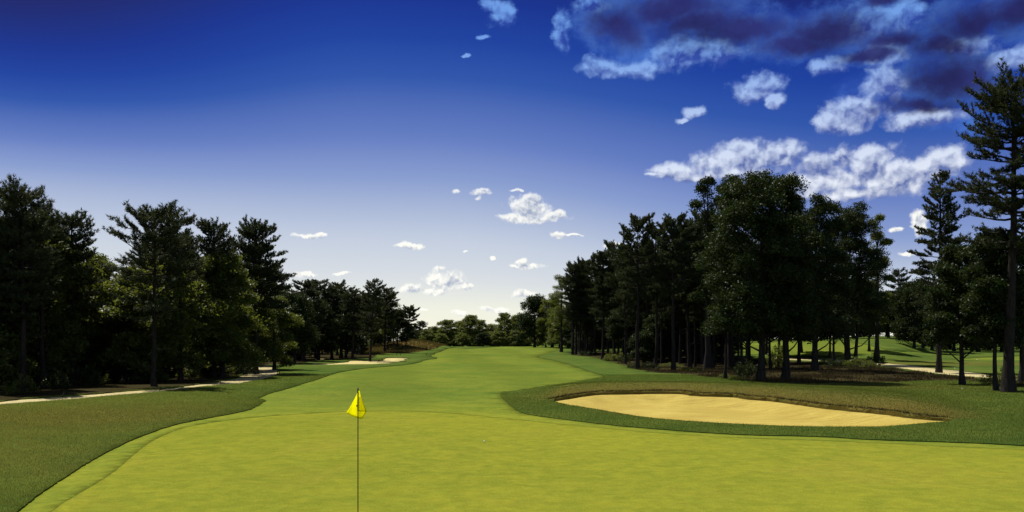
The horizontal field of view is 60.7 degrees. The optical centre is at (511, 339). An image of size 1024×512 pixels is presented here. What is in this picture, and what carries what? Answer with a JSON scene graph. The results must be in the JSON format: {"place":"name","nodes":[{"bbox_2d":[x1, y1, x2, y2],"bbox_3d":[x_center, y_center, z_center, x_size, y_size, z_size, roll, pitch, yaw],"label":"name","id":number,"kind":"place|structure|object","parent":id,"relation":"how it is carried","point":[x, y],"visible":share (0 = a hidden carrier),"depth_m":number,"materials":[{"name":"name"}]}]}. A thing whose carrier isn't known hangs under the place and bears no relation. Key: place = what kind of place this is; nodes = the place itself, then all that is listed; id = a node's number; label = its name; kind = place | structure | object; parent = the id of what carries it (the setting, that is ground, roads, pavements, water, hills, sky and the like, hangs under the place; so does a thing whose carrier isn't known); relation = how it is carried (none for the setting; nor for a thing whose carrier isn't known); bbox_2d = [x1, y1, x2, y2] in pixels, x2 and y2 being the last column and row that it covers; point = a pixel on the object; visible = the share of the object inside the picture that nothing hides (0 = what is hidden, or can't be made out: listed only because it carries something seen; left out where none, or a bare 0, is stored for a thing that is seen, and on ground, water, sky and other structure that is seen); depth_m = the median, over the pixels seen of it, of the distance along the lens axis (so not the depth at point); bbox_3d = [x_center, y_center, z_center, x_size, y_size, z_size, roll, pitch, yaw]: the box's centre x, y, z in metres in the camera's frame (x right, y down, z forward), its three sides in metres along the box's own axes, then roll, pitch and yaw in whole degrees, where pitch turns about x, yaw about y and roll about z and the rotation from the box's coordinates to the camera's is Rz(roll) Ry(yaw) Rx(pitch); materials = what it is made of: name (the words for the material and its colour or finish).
{"place":"outdoors","nodes":[
{"label":"outdoors","id":0,"kind":"place"},
{"bbox_2d":[0,365,278,403],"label":"sandy path","id":1,"kind":"structure","parent":0,"point":[265,371],"depth_m":58.00,"materials":[{"name":"beige sand"}]},
{"bbox_2d":[228,214,297,373],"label":"pine tree","id":2,"kind":"object","parent":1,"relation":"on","point":[255,250],"visible":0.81,"depth_m":77.07,"materials":[{"name":"green plant"}]},
{"bbox_2d":[0,350,378,400],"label":"forest floor","id":3,"kind":"structure","parent":0,"point":[113,386],"depth_m":58.58,"materials":[{"name":"brown soil"}]},
{"bbox_2d":[0,185,35,385],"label":"pine tree","id":4,"kind":"object","parent":3,"relation":"on","point":[6,271],"visible":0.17,"depth_m":50.10,"materials":[{"name":"green plant"}]},
{"bbox_2d":[0,328,37,386],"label":"oak tree","id":5,"kind":"object","parent":3,"relation":"on","point":[14,351],"visible":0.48,"depth_m":50.48,"materials":[{"name":"green plant"}]},
{"bbox_2d":[11,373,39,393],"bbox_3d":[-26.478,2.402,47.475,1.423,1.222,1.425,0,0,27],"label":"shrub","id":6,"kind":"object","parent":3,"relation":"on","point":[32,384],"visible":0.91,"depth_m":47.42,"materials":[{"name":"green plant"}]},
{"bbox_2d":[0,216,53,390],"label":"pine tree","id":7,"kind":"object","parent":3,"relation":"on","point":[15,319],"visible":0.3,"depth_m":50.42,"materials":[{"name":"green plant"}]},
{"bbox_2d":[0,172,62,391],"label":"pine tree","id":8,"kind":"object","parent":3,"relation":"on","point":[37,224],"visible":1,"depth_m":49.26,"materials":[{"name":"green plant"}]},
{"bbox_2d":[9,262,76,377],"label":"broadleaf tree","id":9,"kind":"object","parent":3,"relation":"on","point":[57,357],"visible":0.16,"depth_m":55.80,"materials":[{"name":"green plant"}]},
{"bbox_2d":[25,194,68,388],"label":"pine tree","id":10,"kind":"object","parent":3,"relation":"on","point":[56,281],"visible":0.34,"depth_m":53.32,"materials":[{"name":"green plant"}]},
{"bbox_2d":[10,236,92,385],"bbox_3d":[-31.348,-2.036,56.998,7.472,10.216,7.928,0,0,-34],"label":"broadleaf tree","id":11,"kind":"object","parent":3,"relation":"on","point":[65,282],"visible":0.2,"depth_m":57.02,"materials":[{"name":"green plant"}]},
{"bbox_2d":[28,298,83,380],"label":"oak tree","id":12,"kind":"object","parent":3,"relation":"on","point":[62,326],"visible":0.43,"depth_m":56.49,"materials":[{"name":"green plant"}]},
{"bbox_2d":[40,369,71,388],"bbox_3d":[-27.350,2.401,52.396,1.668,1.282,1.701,0,0,26],"label":"shrub","id":13,"kind":"object","parent":3,"relation":"on","point":[49,384],"visible":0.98,"depth_m":52.26,"materials":[{"name":"green plant"}]},
{"bbox_2d":[46,207,108,384],"bbox_3d":[-29.506,-2.920,58.672,4.212,12.004,4.203,0,0,-14],"label":"pine tree","id":14,"kind":"object","parent":3,"relation":"on","point":[75,220],"visible":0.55,"depth_m":58.77,"materials":[{"name":"green plant"}]},
{"bbox_2d":[63,246,106,381],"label":"broadleaf tree","id":15,"kind":"object","parent":3,"relation":"on","point":[93,333],"visible":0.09,"depth_m":62.09,"materials":[{"name":"green plant"}]},
{"bbox_2d":[87,252,120,298],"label":"oak tree","id":16,"kind":"object","parent":3,"relation":"on","point":[102,258],"visible":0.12,"depth_m":74.21,"materials":[{"name":"green plant"}]},
{"bbox_2d":[75,279,173,380],"bbox_3d":[-28.656,-0.692,64.863,8.016,7.593,7.833,0,0,-21],"label":"broadleaf tree","id":17,"kind":"object","parent":3,"relation":"on","point":[105,287],"visible":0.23,"depth_m":62.70,"materials":[{"name":"green plant"}]},
{"bbox_2d":[93,283,192,381],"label":"broadleaf tree","id":18,"kind":"object","parent":3,"relation":"on","point":[130,358],"visible":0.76,"depth_m":61.82,"materials":[{"name":"green plant"}]},
{"bbox_2d":[100,199,207,386],"bbox_3d":[-23.208,-3.076,56.153,6.158,12.286,5.796,0,0,-45],"label":"pine tree","id":19,"kind":"object","parent":3,"relation":"on","point":[152,235],"visible":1,"depth_m":55.70,"materials":[{"name":"green plant"}]},
{"bbox_2d":[107,261,211,379],"bbox_3d":[-26.307,-1.355,65.045,7.490,8.927,7.665,0,0,-24],"label":"broadleaf tree","id":20,"kind":"object","parent":3,"relation":"on","point":[188,325],"visible":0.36,"depth_m":64.00,"materials":[{"name":"green plant"}]},
{"bbox_2d":[138,224,199,373],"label":"pine tree","id":21,"kind":"object","parent":3,"relation":"on","point":[147,251],"visible":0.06,"depth_m":76.16,"materials":[{"name":"green plant"}]},
{"bbox_2d":[158,214,204,380],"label":"pine tree","id":22,"kind":"object","parent":3,"relation":"on","point":[187,221],"visible":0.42,"depth_m":64.73,"materials":[{"name":"green plant"}]},
{"bbox_2d":[189,217,241,376],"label":"pine tree","id":23,"kind":"object","parent":3,"relation":"on","point":[207,228],"visible":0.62,"depth_m":69.71,"materials":[{"name":"green plant"}]},
{"bbox_2d":[174,251,268,377],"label":"oak tree","id":24,"kind":"object","parent":3,"relation":"on","point":[223,328],"visible":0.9,"depth_m":68.93,"materials":[{"name":"green plant"}]},
{"bbox_2d":[231,303,278,369],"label":"broadleaf tree","id":25,"kind":"object","parent":3,"relation":"on","point":[266,348],"visible":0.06,"depth_m":84.37,"materials":[{"name":"green plant"}]},
{"bbox_2d":[258,296,304,369],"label":"oak tree","id":26,"kind":"object","parent":3,"relation":"on","point":[285,318],"visible":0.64,"depth_m":86.70,"materials":[{"name":"green plant"}]},
{"bbox_2d":[275,292,319,363],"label":"broadleaf tree","id":27,"kind":"object","parent":3,"relation":"on","point":[307,333],"visible":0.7,"depth_m":109.91,"materials":[{"name":"green plant"}]},
{"bbox_2d":[286,279,325,360],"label":"pine tree","id":28,"kind":"object","parent":3,"relation":"on","point":[307,285],"visible":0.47,"depth_m":120.67,"materials":[{"name":"green plant"}]},
{"bbox_2d":[308,279,337,358],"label":"pine tree","id":29,"kind":"object","parent":3,"relation":"on","point":[320,283],"visible":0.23,"depth_m":133.82,"materials":[{"name":"green plant"}]},
{"bbox_2d":[307,298,344,359],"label":"broadleaf tree","id":30,"kind":"object","parent":3,"relation":"on","point":[328,330],"visible":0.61,"depth_m":128.04,"materials":[{"name":"green plant"}]},
{"bbox_2d":[317,285,348,358],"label":"pine tree","id":31,"kind":"object","parent":3,"relation":"on","point":[336,296],"visible":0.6,"depth_m":134.08,"materials":[{"name":"green plant"}]},
{"bbox_2d":[328,279,358,357],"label":"pine tree","id":32,"kind":"object","parent":3,"relation":"on","point":[340,285],"visible":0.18,"depth_m":141.34,"materials":[{"name":"green plant"}]},
{"bbox_2d":[328,303,367,357],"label":"broadleaf tree","id":33,"kind":"object","parent":3,"relation":"on","point":[345,337],"visible":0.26,"depth_m":141.10,"materials":[{"name":"green plant"}]},
{"bbox_2d":[307,358,406,364],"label":"waste sand","id":34,"kind":"structure","parent":0,"point":[389,360],"depth_m":121.31,"materials":[{"name":"beige sand"}]},
{"bbox_2d":[354,278,388,360],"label":"pine tree","id":35,"kind":"object","parent":34,"relation":"on","point":[373,296],"visible":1,"depth_m":122.52,"materials":[{"name":"green plant"}]},
{"bbox_2d":[0,336,1023,511],"bbox_3d":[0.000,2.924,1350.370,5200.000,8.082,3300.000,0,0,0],"label":"rough ground","id":36,"kind":"structure","parent":0,"point":[925,357],"depth_m":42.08,"materials":[{"name":"green plant"}]},
{"bbox_2d":[0,376,511,510],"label":"sunny rough","id":37,"kind":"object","parent":36,"relation":"on","point":[91,414],"visible":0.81,"depth_m":32.82,"materials":[{"name":"green plant"}]},
{"bbox_2d":[336,287,371,359],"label":"pine tree","id":38,"kind":"object","parent":36,"relation":"on","point":[354,297],"visible":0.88,"depth_m":128.58,"materials":[{"name":"green plant"}]},
{"bbox_2d":[343,339,448,353],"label":"grass mound","id":39,"kind":"object","parent":36,"relation":"on","point":[418,344],"depth_m":186.85,"materials":[{"name":"plant"}]},
{"bbox_2d":[370,287,400,351],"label":"pine tree","id":40,"kind":"object","parent":39,"relation":"on","point":[391,293],"visible":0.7,"depth_m":172.64,"materials":[{"name":"green plant"}]},
{"bbox_2d":[373,296,401,349],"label":"pine tree","id":41,"kind":"object","parent":39,"relation":"on","point":[391,334],"visible":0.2,"depth_m":182.44,"materials":[{"name":"green plant"}]},
{"bbox_2d":[383,308,411,346],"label":"broadleaf tree","id":42,"kind":"object","parent":39,"relation":"on","point":[401,338],"visible":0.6,"depth_m":185.81,"materials":[{"name":"green plant"}]},
{"bbox_2d":[399,304,419,345],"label":"pine tree","id":43,"kind":"object","parent":39,"relation":"on","point":[411,310],"visible":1,"depth_m":184.92,"materials":[{"name":"green plant"}]},
{"bbox_2d":[435,319,458,345],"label":"broadleaf tree","id":44,"kind":"object","parent":36,"relation":"on","point":[447,324],"visible":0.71,"depth_m":278.91,"materials":[{"name":"green plant"}]},
{"bbox_2d":[455,314,483,346],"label":"broadleaf tree","id":45,"kind":"object","parent":36,"relation":"on","point":[469,323],"visible":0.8,"depth_m":283.82,"materials":[{"name":"green plant"}]},
{"bbox_2d":[490,331,507,345],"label":"broadleaf tree","id":46,"kind":"object","parent":36,"relation":"on","point":[500,334],"visible":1,"depth_m":267.32,"materials":[{"name":"green plant"}]},
{"bbox_2d":[495,312,513,345],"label":"broadleaf tree","id":47,"kind":"object","parent":36,"relation":"on","point":[504,319],"visible":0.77,"depth_m":273.67,"materials":[{"name":"green plant"}]},
{"bbox_2d":[19,346,1023,511],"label":"fairway","id":48,"kind":"structure","parent":36,"relation":"on","point":[476,381],"depth_m":52.01,"materials":[{"name":"green plant"}]},
{"bbox_2d":[512,294,549,346],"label":"broadleaf tree","id":49,"kind":"object","parent":48,"relation":"on","point":[534,303],"visible":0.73,"depth_m":238.31,"materials":[{"name":"green plant"}]},
{"bbox_2d":[535,298,564,347],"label":"broadleaf tree","id":50,"kind":"object","parent":48,"relation":"on","point":[547,305],"visible":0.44,"depth_m":233.88,"materials":[{"name":"green plant"}]},
{"bbox_2d":[545,305,565,347],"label":"broadleaf tree","id":51,"kind":"object","parent":48,"relation":"on","point":[551,332],"visible":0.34,"depth_m":219.47,"materials":[{"name":"green plant"}]},
{"bbox_2d":[51,411,1023,511],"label":"putting green","id":52,"kind":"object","parent":36,"relation":"on","point":[411,461],"visible":0.98,"depth_m":19.93,"materials":[{"name":"green plant"}]},
{"bbox_2d":[347,388,366,511],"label":"flagstick","id":53,"kind":"object","parent":52,"relation":"on","point":[357,409],"visible":1,"depth_m":15.03,"materials":[{"name":"paint"}]},
{"bbox_2d":[546,274,570,351],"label":"pine tree","id":54,"kind":"object","parent":36,"relation":"on","point":[555,298],"visible":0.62,"depth_m":178.24,"materials":[{"name":"green plant"}]},
{"bbox_2d":[550,317,574,348],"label":"broadleaf tree","id":55,"kind":"object","parent":36,"relation":"on","point":[557,338],"visible":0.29,"depth_m":213.80,"materials":[{"name":"green plant"}]},
{"bbox_2d":[558,262,587,354],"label":"pine tree","id":56,"kind":"object","parent":36,"relation":"on","point":[569,290],"visible":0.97,"depth_m":157.07,"materials":[{"name":"green plant"}]},
{"bbox_2d":[585,250,622,359],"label":"pine tree","id":57,"kind":"object","parent":36,"relation":"on","point":[599,289],"visible":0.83,"depth_m":128.07,"materials":[{"name":"green plant"}]},
{"bbox_2d":[707,247,741,378],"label":"pine tree","id":58,"kind":"object","parent":36,"relation":"on","point":[725,361],"visible":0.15,"depth_m":65.60,"materials":[{"name":"green plant"}]},
{"bbox_2d":[546,389,956,417],"bbox_3d":[11.733,2.909,42.229,19.762,0.373,9.015,0,0,39],"label":"bunker fringe","id":59,"kind":"object","parent":36,"relation":"on","point":[784,398],"visible":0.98,"depth_m":44.22,"materials":[{"name":"plant"}]},
{"bbox_2d":[682,341,919,355],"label":"next fairway","id":60,"kind":"structure","parent":36,"relation":"on","point":[839,348],"depth_m":131.62,"materials":[{"name":"green plant"}]},
{"bbox_2d":[861,213,895,359],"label":"oak tree","id":61,"kind":"object","parent":36,"relation":"on","point":[883,241],"visible":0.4,"depth_m":117.25,"materials":[{"name":"green plant"}]},
{"bbox_2d":[883,267,911,338],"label":"pine tree","id":62,"kind":"object","parent":36,"relation":"on","point":[897,274],"visible":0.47,"depth_m":149.64,"materials":[{"name":"green plant"}]},
{"bbox_2d":[889,276,934,348],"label":"broadleaf tree","id":63,"kind":"object","parent":36,"relation":"on","point":[906,317],"visible":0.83,"depth_m":139.59,"materials":[{"name":"green plant"}]},
{"bbox_2d":[905,169,968,372],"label":"pine tree","id":64,"kind":"object","parent":36,"relation":"on","point":[942,239],"visible":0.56,"depth_m":79.77,"materials":[{"name":"green plant"}]},
{"bbox_2d":[919,242,1006,383],"bbox_3d":[30.443,-1.778,58.744,5.035,9.735,5.842,0,0,-36],"label":"oak tree","id":65,"kind":"object","parent":36,"relation":"on","point":[946,270],"visible":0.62,"depth_m":58.84,"materials":[{"name":"green plant"}]},
{"bbox_2d":[933,56,1023,392],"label":"pine tree","id":66,"kind":"object","parent":36,"relation":"on","point":[998,99],"visible":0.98,"depth_m":49.01,"materials":[{"name":"green plant"}]},
{"bbox_2d":[959,226,1023,390],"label":"oak tree","id":67,"kind":"object","parent":36,"relation":"on","point":[989,287],"visible":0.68,"depth_m":50.41,"materials":[{"name":"green plant"}]},
{"bbox_2d":[1003,237,1023,381],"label":"oak tree","id":68,"kind":"object","parent":36,"relation":"on","point":[1019,314],"visible":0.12,"depth_m":61.81,"materials":[{"name":"green plant"}]},
{"bbox_2d":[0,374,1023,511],"bbox_3d":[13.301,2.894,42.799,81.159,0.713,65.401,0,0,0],"label":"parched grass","id":69,"kind":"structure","parent":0,"point":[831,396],"depth_m":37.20,"materials":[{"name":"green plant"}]},
{"bbox_2d":[0,0,1023,339],"label":"sky","id":70,"kind":"structure","parent":0,"point":[455,155],"materials":[{"name":"blue"}]},
{"bbox_2d":[690,326,720,360],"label":"broadleaf tree","id":71,"kind":"object","parent":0,"point":[698,343],"visible":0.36,"depth_m":112.75,"materials":[{"name":"plant"}]},
{"bbox_2d":[558,394,941,426],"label":"bunker sand","id":72,"kind":"structure","parent":0,"point":[705,409],"depth_m":40.75,"materials":[{"name":"beige sand"}]},
{"bbox_2d":[574,351,991,382],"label":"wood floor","id":73,"kind":"structure","parent":0,"point":[755,362],"depth_m":83.40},
{"bbox_2d":[566,256,593,353],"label":"pine tree","id":74,"kind":"object","parent":73,"relation":"on","point":[582,267],"visible":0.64,"depth_m":157.59,"materials":[{"name":"green plant"}]},
{"bbox_2d":[580,253,600,354],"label":"pine tree","id":75,"kind":"object","parent":73,"relation":"on","point":[589,300],"visible":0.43,"depth_m":155.82,"materials":[{"name":"green plant"}]},
{"bbox_2d":[603,239,624,353],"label":"pine tree","id":76,"kind":"object","parent":73,"relation":"on","point":[611,244],"visible":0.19,"depth_m":139.87,"materials":[{"name":"green plant"}]},
{"bbox_2d":[602,243,643,354],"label":"pine tree","id":77,"kind":"object","parent":73,"relation":"on","point":[614,283],"visible":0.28,"depth_m":121.37,"materials":[{"name":"green plant"}]},
{"bbox_2d":[605,309,644,355],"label":"broadleaf tree","id":78,"kind":"object","parent":73,"relation":"on","point":[619,332],"visible":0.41,"depth_m":132.80,"materials":[{"name":"green plant"}]},
{"bbox_2d":[611,255,639,363],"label":"pine tree","id":79,"kind":"object","parent":73,"relation":"on","point":[626,299],"visible":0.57,"depth_m":107.49,"materials":[{"name":"green plant"}]},
{"bbox_2d":[609,212,669,368],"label":"pine tree","id":80,"kind":"object","parent":73,"relation":"on","point":[636,223],"visible":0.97,"depth_m":89.23,"materials":[{"name":"green plant"}]},
{"bbox_2d":[626,329,658,362],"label":"broadleaf tree","id":81,"kind":"object","parent":73,"relation":"on","point":[646,342],"visible":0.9,"depth_m":111.60,"materials":[{"name":"green plant"}]},
{"bbox_2d":[632,259,659,353],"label":"pine tree","id":82,"kind":"object","parent":73,"relation":"on","point":[643,305],"visible":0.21,"depth_m":120.25,"materials":[{"name":"green plant"}]},
{"bbox_2d":[636,239,659,328],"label":"pine tree","id":83,"kind":"object","parent":73,"relation":"on","point":[647,312],"visible":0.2,"depth_m":117.95,"materials":[{"name":"green plant"}]},
{"bbox_2d":[641,219,675,364],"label":"pine tree","id":84,"kind":"object","parent":73,"relation":"on","point":[653,235],"visible":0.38,"depth_m":102.95,"materials":[{"name":"green plant"}]},
{"bbox_2d":[652,242,671,363],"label":"pine tree","id":85,"kind":"object","parent":73,"relation":"on","point":[661,302],"visible":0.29,"depth_m":109.30,"materials":[{"name":"green plant"}]},
{"bbox_2d":[640,314,684,361],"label":"broadleaf tree","id":86,"kind":"object","parent":73,"relation":"on","point":[648,321],"visible":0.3,"depth_m":114.25,"materials":[{"name":"green plant"}]},
{"bbox_2d":[650,328,683,361],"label":"broadleaf tree","id":87,"kind":"object","parent":73,"relation":"on","point":[666,353],"visible":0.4,"depth_m":114.06,"materials":[{"name":"green plant"}]},
{"bbox_2d":[649,306,693,361],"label":"broadleaf tree","id":88,"kind":"object","parent":73,"relation":"on","point":[666,328],"visible":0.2,"depth_m":113.01,"materials":[{"name":"green plant"}]},
{"bbox_2d":[649,211,699,369],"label":"pine tree","id":89,"kind":"object","parent":73,"relation":"on","point":[672,228],"visible":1,"depth_m":86.62,"materials":[{"name":"green plant"}]},
{"bbox_2d":[668,239,691,363],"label":"pine tree","id":90,"kind":"object","parent":73,"relation":"on","point":[677,325],"visible":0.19,"depth_m":109.42,"materials":[{"name":"green plant"}]},
{"bbox_2d":[663,275,702,363],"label":"pine tree","id":91,"kind":"object","parent":73,"relation":"on","point":[684,320],"visible":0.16,"depth_m":108.89,"materials":[{"name":"green plant"}]},
{"bbox_2d":[671,219,702,366],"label":"pine tree","id":92,"kind":"object","parent":73,"relation":"on","point":[686,290],"visible":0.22,"depth_m":93.72,"materials":[{"name":"green plant"}]},
{"bbox_2d":[679,240,704,366],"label":"pine tree","id":93,"kind":"object","parent":73,"relation":"on","point":[698,314],"visible":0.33,"depth_m":94.81,"materials":[{"name":"green plant"}]},
{"bbox_2d":[682,238,722,363],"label":"pine tree","id":94,"kind":"object","parent":73,"relation":"on","point":[701,342],"visible":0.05,"depth_m":107.17,"materials":[{"name":"green plant"}]},
{"bbox_2d":[683,175,725,369],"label":"oak tree","id":95,"kind":"object","parent":73,"relation":"on","point":[706,218],"visible":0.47,"depth_m":88.53,"materials":[{"name":"green plant"}]},
{"bbox_2d":[711,173,753,367],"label":"oak tree","id":96,"kind":"object","parent":73,"relation":"on","point":[731,357],"visible":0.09,"depth_m":93.90,"materials":[{"name":"green plant"}]},
{"bbox_2d":[734,359,757,377],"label":"shrub","id":97,"kind":"object","parent":73,"relation":"on","point":[748,371],"visible":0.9,"depth_m":66.92,"materials":[{"name":"green plant"}]},
{"bbox_2d":[693,168,827,379],"bbox_3d":[18.044,-4.810,63.626,8.994,15.656,9.038,0,0,0],"label":"oak tree","id":98,"kind":"object","parent":73,"relation":"on","point":[747,308],"visible":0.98,"depth_m":62.14,"materials":[{"name":"green plant"}]},
{"bbox_2d":[766,343,782,367],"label":"shrub","id":99,"kind":"object","parent":73,"relation":"on","point":[775,361],"visible":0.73,"depth_m":94.67,"materials":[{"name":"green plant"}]},
{"bbox_2d":[758,189,816,379],"bbox_3d":[20.279,-4.179,64.179,4.676,14.426,4.461,0,0,0],"label":"oak tree","id":100,"kind":"object","parent":73,"relation":"on","point":[793,204],"visible":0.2,"depth_m":64.09,"materials":[{"name":"green plant"}]},
{"bbox_2d":[788,192,858,370],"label":"oak tree","id":101,"kind":"object","parent":73,"relation":"on","point":[830,272],"visible":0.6,"depth_m":81.64,"materials":[{"name":"green plant"}]},
{"bbox_2d":[631,363,1023,386],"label":"woodland grass","id":102,"kind":"structure","parent":73,"relation":"on","point":[860,370],"depth_m":73.86,"materials":[{"name":"green plant"}]},
{"bbox_2d":[813,200,893,363],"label":"oak tree","id":103,"kind":"object","parent":73,"relation":"on","point":[852,240],"visible":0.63,"depth_m":101.53,"materials":[{"name":"green plant"}]},
{"bbox_2d":[790,358,1016,379],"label":"cart path","id":104,"kind":"structure","parent":0,"point":[932,370],"depth_m":92.00,"materials":[{"name":"beige concrete"}]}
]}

